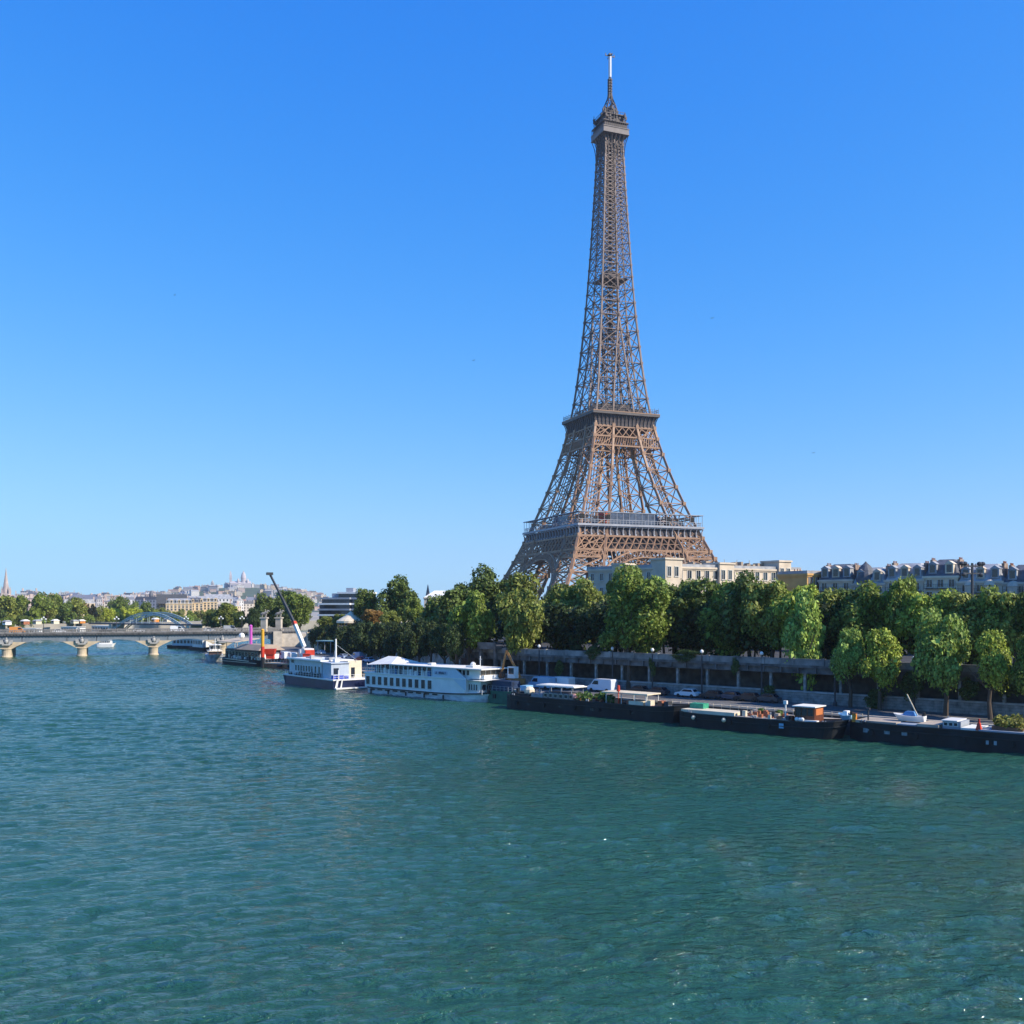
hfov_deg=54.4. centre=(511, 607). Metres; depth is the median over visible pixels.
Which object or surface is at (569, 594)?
plane tree
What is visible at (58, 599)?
riverside tree
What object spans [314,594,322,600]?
town house
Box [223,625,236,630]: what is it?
moving van
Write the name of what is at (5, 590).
church
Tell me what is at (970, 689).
climbing plant
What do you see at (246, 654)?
restaurant boat
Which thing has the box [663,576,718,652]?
plane tree
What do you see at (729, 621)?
plane tree
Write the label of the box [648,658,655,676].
climbing plant
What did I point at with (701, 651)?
quay lamp
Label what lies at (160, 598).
rooftop hall
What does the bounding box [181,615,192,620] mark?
bushy tree
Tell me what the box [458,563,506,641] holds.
plane tree
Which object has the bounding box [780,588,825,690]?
plane tree
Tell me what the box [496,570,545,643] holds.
plane tree
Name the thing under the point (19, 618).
bushy tree
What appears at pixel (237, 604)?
town house
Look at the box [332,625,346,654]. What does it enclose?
clipped tree
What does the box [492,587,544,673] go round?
plane tree
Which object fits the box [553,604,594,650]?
shrub tree
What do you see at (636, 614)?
plane tree
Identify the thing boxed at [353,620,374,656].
clipped tree
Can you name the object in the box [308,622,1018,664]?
ground
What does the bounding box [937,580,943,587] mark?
window
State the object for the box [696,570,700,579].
window
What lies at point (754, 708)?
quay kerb
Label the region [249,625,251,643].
mooring post
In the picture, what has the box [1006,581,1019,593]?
bay window
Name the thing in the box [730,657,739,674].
climbing plant
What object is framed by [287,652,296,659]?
parked van
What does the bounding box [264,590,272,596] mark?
town house
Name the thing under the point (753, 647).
shrub tree
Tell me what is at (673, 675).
river wall
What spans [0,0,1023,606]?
sky
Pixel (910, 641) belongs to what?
shrub tree
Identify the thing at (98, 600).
town house
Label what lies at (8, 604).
riverside tree
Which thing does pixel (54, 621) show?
quay kiosk
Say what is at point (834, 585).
window
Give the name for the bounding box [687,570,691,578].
window
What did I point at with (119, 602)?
riverside tree
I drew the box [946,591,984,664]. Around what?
plane tree
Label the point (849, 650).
plane tree
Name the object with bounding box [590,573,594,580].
window
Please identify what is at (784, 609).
plane tree
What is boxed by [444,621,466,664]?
clipped tree
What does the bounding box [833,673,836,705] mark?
quay lamp
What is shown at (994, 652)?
plane tree
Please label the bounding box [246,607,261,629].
park tree
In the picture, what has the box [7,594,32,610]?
town house
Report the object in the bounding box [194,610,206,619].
riverside tree
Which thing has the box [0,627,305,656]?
road bridge
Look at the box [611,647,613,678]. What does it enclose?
quay lamp
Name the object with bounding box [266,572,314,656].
mobile crane
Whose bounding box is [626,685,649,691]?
parked car
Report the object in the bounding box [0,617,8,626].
bushy tree
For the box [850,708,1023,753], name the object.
barge
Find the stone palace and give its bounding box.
[647,557,801,592]
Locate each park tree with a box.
[201,609,219,627]
[211,602,238,627]
[231,611,246,628]
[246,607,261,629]
[253,592,280,629]
[268,614,291,627]
[274,589,295,619]
[284,592,314,629]
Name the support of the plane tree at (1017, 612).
on the ground
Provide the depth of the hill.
4191.18 m
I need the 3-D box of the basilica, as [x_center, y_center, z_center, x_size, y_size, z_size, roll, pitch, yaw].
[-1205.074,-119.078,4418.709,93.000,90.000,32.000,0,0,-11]
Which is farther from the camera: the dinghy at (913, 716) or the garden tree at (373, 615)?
the garden tree at (373, 615)
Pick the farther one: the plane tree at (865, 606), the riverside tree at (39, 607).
the riverside tree at (39, 607)
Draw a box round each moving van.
[9,627,24,632]
[170,626,183,631]
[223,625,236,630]
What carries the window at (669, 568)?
in the stone palace
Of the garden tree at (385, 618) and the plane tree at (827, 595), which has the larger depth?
the garden tree at (385, 618)
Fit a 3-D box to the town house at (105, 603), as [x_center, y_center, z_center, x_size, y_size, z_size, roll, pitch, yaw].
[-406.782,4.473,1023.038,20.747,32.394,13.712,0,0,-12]
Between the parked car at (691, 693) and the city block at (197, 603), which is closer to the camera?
the parked car at (691, 693)
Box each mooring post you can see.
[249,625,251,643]
[261,629,264,667]
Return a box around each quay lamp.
[538,645,540,675]
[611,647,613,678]
[651,648,653,686]
[700,650,703,693]
[760,651,763,692]
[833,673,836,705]
[912,656,915,710]
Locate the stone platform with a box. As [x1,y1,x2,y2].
[478,642,502,666]
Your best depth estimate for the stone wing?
283.51 m
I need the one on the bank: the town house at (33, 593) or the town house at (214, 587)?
the town house at (33, 593)
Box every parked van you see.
[279,651,287,659]
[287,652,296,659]
[351,652,364,658]
[528,676,555,689]
[549,676,574,689]
[587,678,616,691]
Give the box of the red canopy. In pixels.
[265,649,276,658]
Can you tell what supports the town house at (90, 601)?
on the bank
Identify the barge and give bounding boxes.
[205,638,224,661]
[506,683,689,722]
[679,700,848,739]
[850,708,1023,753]
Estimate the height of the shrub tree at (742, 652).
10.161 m
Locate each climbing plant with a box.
[554,659,564,675]
[583,646,603,658]
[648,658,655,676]
[670,649,699,662]
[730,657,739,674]
[760,685,774,694]
[863,689,887,708]
[897,670,925,701]
[957,677,979,700]
[996,678,1021,698]
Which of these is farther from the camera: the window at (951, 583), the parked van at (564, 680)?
the window at (951, 583)
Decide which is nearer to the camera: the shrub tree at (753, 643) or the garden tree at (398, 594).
the shrub tree at (753, 643)
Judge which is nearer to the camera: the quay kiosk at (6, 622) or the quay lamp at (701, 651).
the quay lamp at (701, 651)
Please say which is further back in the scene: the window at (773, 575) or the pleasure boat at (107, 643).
the pleasure boat at (107, 643)
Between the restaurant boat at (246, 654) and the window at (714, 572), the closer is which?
the window at (714, 572)
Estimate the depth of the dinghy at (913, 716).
133.34 m
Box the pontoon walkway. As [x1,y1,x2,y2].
[649,698,862,735]
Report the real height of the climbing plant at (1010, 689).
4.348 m
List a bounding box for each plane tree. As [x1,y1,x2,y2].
[419,594,444,628]
[433,586,475,624]
[446,589,495,664]
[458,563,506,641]
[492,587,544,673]
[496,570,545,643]
[541,589,550,641]
[542,582,568,648]
[551,576,589,649]
[567,578,608,645]
[596,562,674,688]
[602,567,623,596]
[627,563,643,585]
[645,575,669,585]
[656,582,692,653]
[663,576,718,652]
[673,578,692,588]
[695,579,742,656]
[714,569,779,656]
[735,579,788,657]
[768,583,819,647]
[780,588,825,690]
[813,587,841,659]
[825,587,866,660]
[829,626,865,707]
[834,579,907,658]
[857,627,902,709]
[874,576,915,650]
[893,591,934,654]
[906,587,956,642]
[907,574,917,653]
[910,602,971,715]
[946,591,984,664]
[968,628,1013,719]
[972,585,1013,655]
[983,591,1023,665]
[1006,634,1023,695]
[1008,591,1023,646]
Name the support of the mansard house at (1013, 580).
on the ground
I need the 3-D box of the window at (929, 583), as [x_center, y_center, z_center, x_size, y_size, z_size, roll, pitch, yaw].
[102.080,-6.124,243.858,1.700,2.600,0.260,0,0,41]
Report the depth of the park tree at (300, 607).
447.92 m
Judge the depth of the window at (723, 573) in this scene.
279.64 m
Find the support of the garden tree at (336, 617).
on the ground
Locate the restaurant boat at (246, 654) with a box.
[217,633,284,666]
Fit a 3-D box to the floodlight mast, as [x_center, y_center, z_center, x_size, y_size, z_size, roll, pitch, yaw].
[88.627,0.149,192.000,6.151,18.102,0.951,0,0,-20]
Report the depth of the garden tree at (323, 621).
358.16 m
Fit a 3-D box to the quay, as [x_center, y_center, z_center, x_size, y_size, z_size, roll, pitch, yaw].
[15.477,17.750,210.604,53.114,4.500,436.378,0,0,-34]
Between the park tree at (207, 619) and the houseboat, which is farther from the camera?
the park tree at (207, 619)
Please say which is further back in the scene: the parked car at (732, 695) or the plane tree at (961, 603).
the parked car at (732, 695)
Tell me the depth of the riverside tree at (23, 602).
656.60 m
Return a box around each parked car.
[315,650,325,654]
[354,656,365,661]
[362,657,374,662]
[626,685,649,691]
[644,686,669,695]
[674,688,700,697]
[698,690,722,699]
[716,691,740,700]
[735,692,759,701]
[753,693,781,702]
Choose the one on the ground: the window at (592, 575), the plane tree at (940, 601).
the plane tree at (940, 601)
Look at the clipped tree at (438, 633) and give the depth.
216.02 m
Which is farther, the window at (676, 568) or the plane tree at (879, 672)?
the window at (676, 568)
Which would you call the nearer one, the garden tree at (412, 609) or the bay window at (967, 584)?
the bay window at (967, 584)
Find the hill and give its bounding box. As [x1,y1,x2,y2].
[172,588,379,611]
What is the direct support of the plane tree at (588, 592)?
on the ground
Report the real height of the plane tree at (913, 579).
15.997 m
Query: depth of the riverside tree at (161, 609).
807.61 m
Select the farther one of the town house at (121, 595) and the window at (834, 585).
the town house at (121, 595)
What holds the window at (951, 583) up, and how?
in the mansard house at (943, 574)
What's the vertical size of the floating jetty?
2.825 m
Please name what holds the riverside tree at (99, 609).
on the bank
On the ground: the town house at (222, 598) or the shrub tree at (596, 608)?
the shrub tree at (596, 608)
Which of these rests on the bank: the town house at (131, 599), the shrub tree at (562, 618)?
the town house at (131, 599)
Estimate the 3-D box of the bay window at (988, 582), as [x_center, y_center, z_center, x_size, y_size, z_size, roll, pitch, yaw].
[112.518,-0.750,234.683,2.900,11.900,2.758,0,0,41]
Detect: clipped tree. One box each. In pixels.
[307,624,327,647]
[321,623,336,652]
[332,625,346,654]
[340,619,360,654]
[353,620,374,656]
[368,622,388,659]
[382,620,398,656]
[394,621,412,659]
[402,617,425,661]
[419,620,437,662]
[429,623,448,663]
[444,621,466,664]
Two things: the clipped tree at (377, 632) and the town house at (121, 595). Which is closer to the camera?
the clipped tree at (377, 632)
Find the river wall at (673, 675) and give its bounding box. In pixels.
[457,647,1023,716]
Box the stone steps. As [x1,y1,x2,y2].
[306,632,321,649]
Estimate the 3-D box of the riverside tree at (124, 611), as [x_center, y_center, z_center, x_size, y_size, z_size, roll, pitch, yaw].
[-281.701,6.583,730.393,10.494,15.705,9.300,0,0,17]
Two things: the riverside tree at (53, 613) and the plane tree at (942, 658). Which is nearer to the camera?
the plane tree at (942, 658)
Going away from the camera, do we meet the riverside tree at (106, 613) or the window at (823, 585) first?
the window at (823, 585)
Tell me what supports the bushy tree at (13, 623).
on the bank
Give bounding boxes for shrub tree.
[494,616,508,647]
[531,629,544,648]
[532,603,563,648]
[542,602,574,648]
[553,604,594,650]
[582,599,614,651]
[587,599,622,651]
[660,612,706,654]
[687,601,718,655]
[703,623,751,656]
[737,625,779,656]
[745,637,781,657]
[816,598,841,659]
[889,616,914,653]
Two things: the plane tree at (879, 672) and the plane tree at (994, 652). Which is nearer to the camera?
the plane tree at (994, 652)
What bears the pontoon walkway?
on the water
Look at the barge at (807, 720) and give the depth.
142.24 m
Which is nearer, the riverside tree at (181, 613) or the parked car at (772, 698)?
the parked car at (772, 698)
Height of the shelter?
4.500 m
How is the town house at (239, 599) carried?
on the bank
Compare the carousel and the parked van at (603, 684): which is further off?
the carousel
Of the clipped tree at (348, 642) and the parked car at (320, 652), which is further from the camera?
the parked car at (320, 652)
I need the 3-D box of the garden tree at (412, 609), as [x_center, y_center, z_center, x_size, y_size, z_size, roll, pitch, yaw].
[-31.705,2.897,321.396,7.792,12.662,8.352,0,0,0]
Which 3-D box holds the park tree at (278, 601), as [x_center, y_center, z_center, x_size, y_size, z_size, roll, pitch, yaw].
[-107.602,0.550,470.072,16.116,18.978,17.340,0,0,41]
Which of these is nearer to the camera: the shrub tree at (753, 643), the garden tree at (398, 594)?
the shrub tree at (753, 643)
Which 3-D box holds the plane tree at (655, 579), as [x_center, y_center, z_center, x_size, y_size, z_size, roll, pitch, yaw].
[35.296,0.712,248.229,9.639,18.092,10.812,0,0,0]
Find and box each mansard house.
[817,563,859,592]
[850,561,890,593]
[883,561,928,594]
[922,557,963,596]
[956,561,1008,598]
[1001,563,1023,593]
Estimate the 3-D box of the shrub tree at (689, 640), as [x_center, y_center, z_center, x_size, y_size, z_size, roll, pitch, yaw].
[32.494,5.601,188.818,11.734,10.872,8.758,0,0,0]
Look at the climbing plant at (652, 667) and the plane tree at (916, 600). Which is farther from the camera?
the climbing plant at (652, 667)
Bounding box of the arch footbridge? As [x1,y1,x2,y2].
[88,612,203,630]
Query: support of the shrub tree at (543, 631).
on the ground
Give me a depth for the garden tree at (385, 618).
304.74 m
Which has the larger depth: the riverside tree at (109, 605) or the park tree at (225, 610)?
the riverside tree at (109, 605)
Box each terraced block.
[317,593,350,624]
[337,588,376,611]
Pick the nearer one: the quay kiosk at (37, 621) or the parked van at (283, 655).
the parked van at (283, 655)
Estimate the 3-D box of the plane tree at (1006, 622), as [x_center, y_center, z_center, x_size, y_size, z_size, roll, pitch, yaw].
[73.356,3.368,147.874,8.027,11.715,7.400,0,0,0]
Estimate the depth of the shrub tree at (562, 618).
208.81 m
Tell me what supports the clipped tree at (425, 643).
on the quay
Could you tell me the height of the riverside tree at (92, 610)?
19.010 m
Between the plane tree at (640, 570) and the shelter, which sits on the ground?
the plane tree at (640, 570)
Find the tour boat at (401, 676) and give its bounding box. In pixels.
[364,656,506,701]
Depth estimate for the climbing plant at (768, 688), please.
164.54 m
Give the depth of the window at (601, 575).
284.39 m
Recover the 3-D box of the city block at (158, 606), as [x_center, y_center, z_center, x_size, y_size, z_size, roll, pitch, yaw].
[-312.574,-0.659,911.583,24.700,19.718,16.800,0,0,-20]
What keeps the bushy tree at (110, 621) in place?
on the bank
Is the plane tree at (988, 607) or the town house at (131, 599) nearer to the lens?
the plane tree at (988, 607)
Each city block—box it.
[156,604,165,609]
[165,598,192,614]
[187,597,203,612]
[196,597,217,610]
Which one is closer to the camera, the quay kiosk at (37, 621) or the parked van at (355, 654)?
the parked van at (355, 654)
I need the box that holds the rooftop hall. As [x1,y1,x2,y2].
[156,594,186,603]
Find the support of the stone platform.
on the quay
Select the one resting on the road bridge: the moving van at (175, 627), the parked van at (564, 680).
the moving van at (175, 627)
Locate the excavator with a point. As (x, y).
(513, 673)
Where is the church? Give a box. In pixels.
[1,571,33,597]
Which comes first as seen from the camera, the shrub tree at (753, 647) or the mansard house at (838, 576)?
the shrub tree at (753, 647)
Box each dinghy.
[838,710,853,720]
[894,694,926,721]
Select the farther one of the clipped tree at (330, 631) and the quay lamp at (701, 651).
the clipped tree at (330, 631)
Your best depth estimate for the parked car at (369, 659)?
280.72 m
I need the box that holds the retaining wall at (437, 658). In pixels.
[326,634,454,663]
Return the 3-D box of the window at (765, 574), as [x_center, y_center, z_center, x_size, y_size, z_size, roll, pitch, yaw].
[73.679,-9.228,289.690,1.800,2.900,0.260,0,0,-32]
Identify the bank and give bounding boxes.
[0,612,406,631]
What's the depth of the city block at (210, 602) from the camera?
884.15 m
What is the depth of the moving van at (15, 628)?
366.87 m
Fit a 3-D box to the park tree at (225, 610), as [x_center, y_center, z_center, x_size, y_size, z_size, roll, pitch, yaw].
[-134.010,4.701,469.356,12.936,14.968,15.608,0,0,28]
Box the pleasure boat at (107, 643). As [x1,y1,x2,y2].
[96,640,115,646]
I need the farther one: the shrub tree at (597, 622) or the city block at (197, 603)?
the city block at (197, 603)
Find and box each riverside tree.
[0,594,25,621]
[0,608,6,618]
[13,594,30,615]
[24,591,53,621]
[41,596,58,620]
[48,592,63,622]
[58,601,76,624]
[64,596,88,619]
[84,602,98,621]
[96,605,103,615]
[102,607,113,620]
[107,599,115,608]
[109,607,120,621]
[110,596,130,614]
[120,606,134,618]
[127,607,143,619]
[129,601,139,608]
[138,601,154,618]
[155,607,167,618]
[175,609,185,616]
[186,610,196,619]
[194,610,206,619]
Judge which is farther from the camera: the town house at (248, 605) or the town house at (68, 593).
the town house at (68, 593)
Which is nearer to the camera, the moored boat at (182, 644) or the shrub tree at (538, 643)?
the shrub tree at (538, 643)
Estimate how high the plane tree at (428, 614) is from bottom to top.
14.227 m
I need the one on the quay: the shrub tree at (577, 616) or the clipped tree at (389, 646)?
the clipped tree at (389, 646)
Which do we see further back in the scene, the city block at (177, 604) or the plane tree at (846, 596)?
the city block at (177, 604)
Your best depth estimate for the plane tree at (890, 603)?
158.47 m
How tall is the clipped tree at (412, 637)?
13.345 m
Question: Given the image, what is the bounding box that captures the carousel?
[336,611,364,628]
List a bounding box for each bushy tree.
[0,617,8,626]
[6,617,16,628]
[14,615,25,627]
[24,615,33,626]
[44,617,53,623]
[55,615,63,622]
[84,614,95,622]
[94,615,104,622]
[104,619,113,622]
[118,614,124,620]
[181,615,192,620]
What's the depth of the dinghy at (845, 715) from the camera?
137.23 m
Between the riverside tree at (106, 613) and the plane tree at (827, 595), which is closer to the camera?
the plane tree at (827, 595)
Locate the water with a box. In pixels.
[0,630,1023,1023]
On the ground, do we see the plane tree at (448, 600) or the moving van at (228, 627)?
the plane tree at (448, 600)
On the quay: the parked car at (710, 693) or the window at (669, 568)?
the parked car at (710, 693)
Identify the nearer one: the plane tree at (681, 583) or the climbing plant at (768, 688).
the climbing plant at (768, 688)
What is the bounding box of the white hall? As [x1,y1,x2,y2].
[423,591,444,607]
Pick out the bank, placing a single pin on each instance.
(310, 625)
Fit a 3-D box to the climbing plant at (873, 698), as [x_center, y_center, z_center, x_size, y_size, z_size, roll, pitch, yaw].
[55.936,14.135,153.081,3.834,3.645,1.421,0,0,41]
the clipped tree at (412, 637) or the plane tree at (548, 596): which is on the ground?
the plane tree at (548, 596)
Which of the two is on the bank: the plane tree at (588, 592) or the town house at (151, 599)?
the town house at (151, 599)
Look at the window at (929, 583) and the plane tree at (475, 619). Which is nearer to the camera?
the plane tree at (475, 619)
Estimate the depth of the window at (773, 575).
291.49 m
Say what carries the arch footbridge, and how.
in the water
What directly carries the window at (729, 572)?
in the stone palace
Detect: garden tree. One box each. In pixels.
[316,616,332,632]
[332,614,345,628]
[353,588,378,622]
[360,609,383,623]
[373,574,417,624]
[378,610,401,625]
[403,598,423,623]
[454,582,467,589]
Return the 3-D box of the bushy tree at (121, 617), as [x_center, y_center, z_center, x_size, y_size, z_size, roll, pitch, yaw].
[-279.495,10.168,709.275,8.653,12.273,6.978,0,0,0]
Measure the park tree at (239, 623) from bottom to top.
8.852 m
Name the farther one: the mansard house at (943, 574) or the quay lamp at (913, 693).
the mansard house at (943, 574)
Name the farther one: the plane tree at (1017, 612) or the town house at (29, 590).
the town house at (29, 590)
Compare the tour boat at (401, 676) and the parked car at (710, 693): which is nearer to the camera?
the parked car at (710, 693)
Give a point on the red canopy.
(270, 653)
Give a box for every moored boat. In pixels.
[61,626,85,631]
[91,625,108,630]
[167,639,191,648]
[189,639,211,650]
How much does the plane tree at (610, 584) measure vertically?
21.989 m
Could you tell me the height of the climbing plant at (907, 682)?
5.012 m
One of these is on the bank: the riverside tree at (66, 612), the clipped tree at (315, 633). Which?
the riverside tree at (66, 612)
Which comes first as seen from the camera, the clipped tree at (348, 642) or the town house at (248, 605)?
the clipped tree at (348, 642)
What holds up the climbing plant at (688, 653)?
attached to the river wall at (673, 675)
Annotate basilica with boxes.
[229,571,250,587]
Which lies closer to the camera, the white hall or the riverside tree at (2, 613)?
the white hall
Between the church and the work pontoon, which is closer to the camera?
the work pontoon
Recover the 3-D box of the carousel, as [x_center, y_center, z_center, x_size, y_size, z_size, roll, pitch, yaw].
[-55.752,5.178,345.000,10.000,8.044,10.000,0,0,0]
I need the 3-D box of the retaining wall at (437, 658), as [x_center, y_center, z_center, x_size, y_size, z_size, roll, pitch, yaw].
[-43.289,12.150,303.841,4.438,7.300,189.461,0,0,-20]
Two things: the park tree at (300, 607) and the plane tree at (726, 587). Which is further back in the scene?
the park tree at (300, 607)
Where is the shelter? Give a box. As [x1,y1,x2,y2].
[316,640,333,653]
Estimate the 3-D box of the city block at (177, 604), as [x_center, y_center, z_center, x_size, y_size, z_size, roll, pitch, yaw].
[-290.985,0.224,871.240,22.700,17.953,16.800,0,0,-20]
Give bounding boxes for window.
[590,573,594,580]
[599,573,603,580]
[667,566,671,576]
[674,566,678,576]
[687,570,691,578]
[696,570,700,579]
[705,571,709,578]
[713,571,717,579]
[721,570,725,579]
[728,570,731,579]
[755,572,759,580]
[763,572,767,580]
[771,572,775,580]
[821,583,826,590]
[832,583,837,590]
[843,583,848,589]
[926,580,932,587]
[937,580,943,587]
[948,579,954,587]
[964,580,975,595]
[984,579,995,594]
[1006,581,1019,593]
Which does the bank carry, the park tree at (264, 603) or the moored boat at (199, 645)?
the park tree at (264, 603)
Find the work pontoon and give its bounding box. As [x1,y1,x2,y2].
[488,680,538,703]
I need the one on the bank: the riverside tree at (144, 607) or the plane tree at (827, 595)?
the riverside tree at (144, 607)
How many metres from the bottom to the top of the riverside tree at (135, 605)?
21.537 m
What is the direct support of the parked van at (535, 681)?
on the quay
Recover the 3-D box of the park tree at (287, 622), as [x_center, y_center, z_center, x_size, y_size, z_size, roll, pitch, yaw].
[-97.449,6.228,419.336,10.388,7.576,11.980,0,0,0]
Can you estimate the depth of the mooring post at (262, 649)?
297.58 m
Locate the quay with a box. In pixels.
[280,646,1023,723]
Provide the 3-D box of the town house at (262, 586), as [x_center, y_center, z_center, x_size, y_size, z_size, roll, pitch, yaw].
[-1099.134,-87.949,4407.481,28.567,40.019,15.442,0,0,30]
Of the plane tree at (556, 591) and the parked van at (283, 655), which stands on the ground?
the plane tree at (556, 591)
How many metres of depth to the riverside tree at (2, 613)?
617.69 m
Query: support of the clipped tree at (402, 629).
on the quay
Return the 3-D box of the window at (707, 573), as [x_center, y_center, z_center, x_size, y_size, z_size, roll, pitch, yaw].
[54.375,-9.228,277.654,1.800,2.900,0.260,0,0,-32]
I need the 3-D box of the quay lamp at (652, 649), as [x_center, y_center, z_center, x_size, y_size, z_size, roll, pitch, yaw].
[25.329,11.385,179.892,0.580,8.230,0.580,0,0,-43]
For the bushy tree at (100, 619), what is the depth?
692.52 m
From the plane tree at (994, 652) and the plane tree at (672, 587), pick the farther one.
the plane tree at (672, 587)
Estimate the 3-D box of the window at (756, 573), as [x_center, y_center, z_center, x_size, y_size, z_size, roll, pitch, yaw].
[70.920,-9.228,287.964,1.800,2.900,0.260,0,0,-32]
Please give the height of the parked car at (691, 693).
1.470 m
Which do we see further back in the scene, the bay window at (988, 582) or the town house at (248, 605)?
the town house at (248, 605)
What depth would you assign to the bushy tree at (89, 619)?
684.78 m
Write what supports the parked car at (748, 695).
on the quay
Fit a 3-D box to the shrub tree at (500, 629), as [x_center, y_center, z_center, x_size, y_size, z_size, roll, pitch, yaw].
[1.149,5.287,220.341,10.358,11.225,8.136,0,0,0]
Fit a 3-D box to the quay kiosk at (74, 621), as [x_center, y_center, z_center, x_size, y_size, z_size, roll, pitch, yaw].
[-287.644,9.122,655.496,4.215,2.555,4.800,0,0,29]
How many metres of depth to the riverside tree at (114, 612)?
703.73 m
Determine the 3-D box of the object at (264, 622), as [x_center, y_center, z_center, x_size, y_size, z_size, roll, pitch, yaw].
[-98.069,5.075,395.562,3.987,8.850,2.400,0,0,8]
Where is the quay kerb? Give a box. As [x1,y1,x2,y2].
[281,658,993,725]
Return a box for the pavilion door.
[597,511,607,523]
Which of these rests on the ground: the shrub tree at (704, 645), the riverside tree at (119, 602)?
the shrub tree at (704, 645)
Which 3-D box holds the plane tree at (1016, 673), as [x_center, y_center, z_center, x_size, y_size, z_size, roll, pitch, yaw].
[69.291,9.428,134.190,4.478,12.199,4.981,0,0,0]
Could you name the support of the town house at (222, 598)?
on the bank
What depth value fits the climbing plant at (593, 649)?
188.13 m
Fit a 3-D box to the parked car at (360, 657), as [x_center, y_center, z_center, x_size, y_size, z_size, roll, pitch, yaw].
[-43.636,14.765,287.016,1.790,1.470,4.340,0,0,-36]
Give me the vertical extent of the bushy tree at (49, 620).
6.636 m
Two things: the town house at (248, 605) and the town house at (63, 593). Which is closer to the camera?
the town house at (248, 605)
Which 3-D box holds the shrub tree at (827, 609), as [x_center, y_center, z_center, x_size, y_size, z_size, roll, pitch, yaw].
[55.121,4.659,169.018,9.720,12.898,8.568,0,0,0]
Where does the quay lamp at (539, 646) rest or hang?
on the quay
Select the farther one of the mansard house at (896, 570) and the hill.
the hill
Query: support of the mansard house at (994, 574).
on the ground
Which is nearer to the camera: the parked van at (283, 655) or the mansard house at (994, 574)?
the mansard house at (994, 574)
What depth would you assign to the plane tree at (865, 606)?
161.68 m
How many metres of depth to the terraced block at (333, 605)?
518.12 m
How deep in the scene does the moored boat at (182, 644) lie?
435.97 m
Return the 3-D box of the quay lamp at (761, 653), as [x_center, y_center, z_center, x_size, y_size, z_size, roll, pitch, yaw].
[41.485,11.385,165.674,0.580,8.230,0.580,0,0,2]
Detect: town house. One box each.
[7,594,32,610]
[15,591,33,595]
[21,588,38,592]
[26,592,37,596]
[60,591,74,594]
[63,597,94,618]
[66,592,80,595]
[69,594,102,610]
[104,596,125,609]
[115,595,134,604]
[120,594,139,597]
[134,595,155,608]
[183,587,192,590]
[189,589,198,595]
[204,593,232,602]
[209,585,218,590]
[219,601,240,611]
[233,596,243,610]
[236,590,241,595]
[244,601,253,615]
[246,596,253,600]
[260,583,266,588]
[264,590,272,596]
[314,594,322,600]
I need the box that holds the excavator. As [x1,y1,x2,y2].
[498,650,527,684]
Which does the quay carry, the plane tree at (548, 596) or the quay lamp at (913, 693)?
the quay lamp at (913, 693)
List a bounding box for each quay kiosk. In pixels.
[2,620,11,624]
[21,619,29,624]
[33,619,41,623]
[51,619,59,623]
[70,620,78,623]
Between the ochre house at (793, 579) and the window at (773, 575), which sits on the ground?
the ochre house at (793, 579)
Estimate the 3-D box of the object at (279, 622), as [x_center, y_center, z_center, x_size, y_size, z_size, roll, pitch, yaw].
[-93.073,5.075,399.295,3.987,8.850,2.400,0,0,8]
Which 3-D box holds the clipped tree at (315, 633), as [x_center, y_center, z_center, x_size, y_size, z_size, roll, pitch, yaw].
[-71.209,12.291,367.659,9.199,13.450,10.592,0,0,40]
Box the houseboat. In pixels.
[283,639,366,689]
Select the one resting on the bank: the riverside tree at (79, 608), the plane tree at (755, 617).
the riverside tree at (79, 608)
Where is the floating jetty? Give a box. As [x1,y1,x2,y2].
[264,659,288,668]
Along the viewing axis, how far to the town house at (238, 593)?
4091.56 m
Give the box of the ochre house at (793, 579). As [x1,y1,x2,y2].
[776,569,820,593]
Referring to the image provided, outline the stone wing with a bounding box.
[586,563,653,595]
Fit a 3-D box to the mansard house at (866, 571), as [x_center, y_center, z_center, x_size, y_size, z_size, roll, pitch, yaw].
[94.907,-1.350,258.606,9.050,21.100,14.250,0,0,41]
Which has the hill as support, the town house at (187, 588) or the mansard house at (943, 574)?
the town house at (187, 588)
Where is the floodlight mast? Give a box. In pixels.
[959,561,984,598]
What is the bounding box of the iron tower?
[502,53,717,598]
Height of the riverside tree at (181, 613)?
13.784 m
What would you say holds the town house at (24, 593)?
on the bank
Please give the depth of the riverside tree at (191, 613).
838.91 m
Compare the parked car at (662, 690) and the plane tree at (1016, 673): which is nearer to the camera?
the plane tree at (1016, 673)
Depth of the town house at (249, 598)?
1385.35 m
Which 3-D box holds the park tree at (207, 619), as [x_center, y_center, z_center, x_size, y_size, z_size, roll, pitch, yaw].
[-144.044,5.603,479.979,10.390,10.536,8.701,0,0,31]
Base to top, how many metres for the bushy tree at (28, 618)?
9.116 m
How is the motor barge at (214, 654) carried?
on the water

